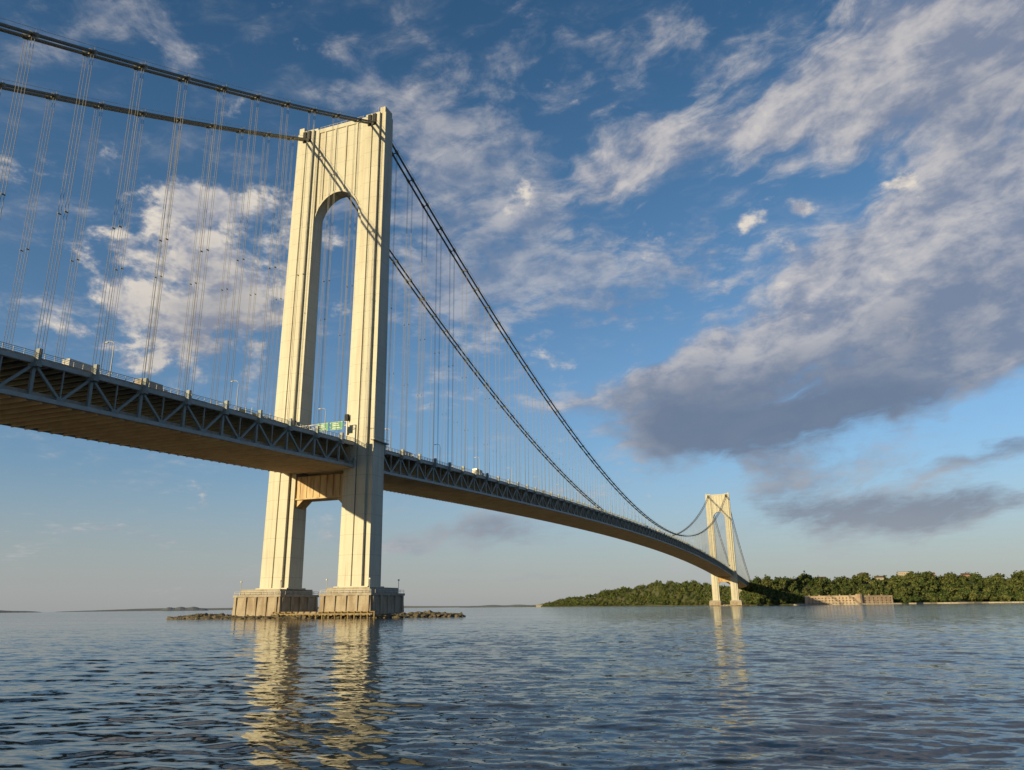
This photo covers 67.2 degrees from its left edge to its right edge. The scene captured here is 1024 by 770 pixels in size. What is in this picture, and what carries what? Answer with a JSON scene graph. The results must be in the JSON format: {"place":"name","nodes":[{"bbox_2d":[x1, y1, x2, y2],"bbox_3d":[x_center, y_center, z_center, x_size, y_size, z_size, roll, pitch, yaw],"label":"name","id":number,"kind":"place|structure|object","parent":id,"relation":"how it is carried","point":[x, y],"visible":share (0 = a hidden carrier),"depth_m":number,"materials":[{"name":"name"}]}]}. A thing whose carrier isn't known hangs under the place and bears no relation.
{"place":"outdoors","nodes":[
{"label":"outdoors","id":0,"kind":"place"},
{"bbox_2d":[0,605,535,612],"bbox_3d":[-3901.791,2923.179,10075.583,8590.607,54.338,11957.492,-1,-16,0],"label":"distant shoreline","id":1,"kind":"structure","parent":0,"point":[173,609],"depth_m":7405.64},
{"bbox_2d":[0,603,1023,769],"bbox_3d":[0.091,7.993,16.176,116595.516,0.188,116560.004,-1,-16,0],"label":"water","id":2,"kind":"structure","parent":0,"point":[867,687],"depth_m":30.85,"materials":[{"name":"blue liquid"}]},
{"bbox_2d":[167,610,465,618],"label":"rock breakwater","id":3,"kind":"object","parent":2,"relation":"in","point":[429,613],"visible":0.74,"depth_m":269.94,"materials":[{"name":"grey stone"}]},
{"bbox_2d":[271,611,377,618],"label":"timber fender","id":4,"kind":"object","parent":3,"relation":"on","point":[328,613],"visible":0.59,"depth_m":265.62,"materials":[{"name":"brown wood"}]},
{"bbox_2d":[0,18,750,617],"bbox_3d":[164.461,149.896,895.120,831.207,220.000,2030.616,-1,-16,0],"label":"suspension bridge","id":5,"kind":"structure","parent":2,"relation":"in","point":[360,470],"depth_m":295.79,"materials":[{"name":"paint"}]},
{"bbox_2d":[62,358,101,373],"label":"truck","id":6,"kind":"object","parent":5,"relation":"on","point":[71,360],"visible":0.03,"depth_m":190.41,"materials":[{"name":"paint"}]},
{"bbox_2d":[105,341,113,375],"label":"street lamp","id":7,"kind":"object","parent":5,"relation":"attached to","point":[112,356],"visible":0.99,"depth_m":194.74,"materials":[{"name":"metal"}]},
{"bbox_2d":[135,378,167,391],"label":"truck","id":8,"kind":"object","parent":5,"relation":"on","point":[154,384],"visible":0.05,"depth_m":211.49,"materials":[{"name":"paint"}]},
{"bbox_2d":[230,380,238,409],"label":"street lamp","id":9,"kind":"object","parent":5,"relation":"attached to","point":[237,394],"visible":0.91,"depth_m":236.41,"materials":[{"name":"metal"}]},
{"bbox_2d":[238,408,297,425],"bbox_3d":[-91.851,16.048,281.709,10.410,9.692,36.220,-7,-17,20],"label":"cars","id":10,"kind":"object","parent":5,"relation":"on","point":[257,415],"visible":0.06,"depth_m":271.70,"materials":[{"name":"paint"}]},
{"bbox_2d":[298,421,347,438],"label":"highway sign gantry","id":11,"kind":"object","parent":5,"relation":"on","point":[335,426],"visible":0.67,"depth_m":293.28,"materials":[{"name":"metal"}]},
{"bbox_2d":[706,605,751,605],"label":"rock breakwater","id":12,"kind":"object","parent":2,"relation":"in","point":[732,605],"visible":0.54,"depth_m":1427.94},
{"bbox_2d":[909,601,1023,603],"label":"seawall","id":13,"kind":"object","parent":2,"relation":"in","point":[964,602],"visible":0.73,"depth_m":1362.67,"materials":[{"name":"concrete"}]},
{"bbox_2d":[0,0,1023,611],"label":"sky","id":14,"kind":"structure","parent":0,"point":[768,254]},
{"bbox_2d":[524,570,1023,606],"bbox_3d":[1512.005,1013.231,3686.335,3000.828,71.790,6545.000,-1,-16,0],"label":"hill terrain","id":15,"kind":"structure","parent":0,"point":[724,603],"depth_m":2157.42,"materials":[{"name":"green plant"}]},
{"bbox_2d":[794,594,901,604],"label":"coastal fort","id":16,"kind":"structure","parent":15,"relation":"on","point":[857,599],"depth_m":1391.08,"materials":[{"name":"stone"}]},
{"bbox_2d":[875,576,883,583],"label":"house","id":17,"kind":"structure","parent":15,"relation":"on","point":[880,577],"depth_m":1603.33,"materials":[{"name":"tile"}]},
{"bbox_2d":[897,571,910,576],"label":"apartment building","id":18,"kind":"structure","parent":15,"relation":"on","point":[902,574],"depth_m":1590.91,"materials":[{"name":"concrete"}]}
]}

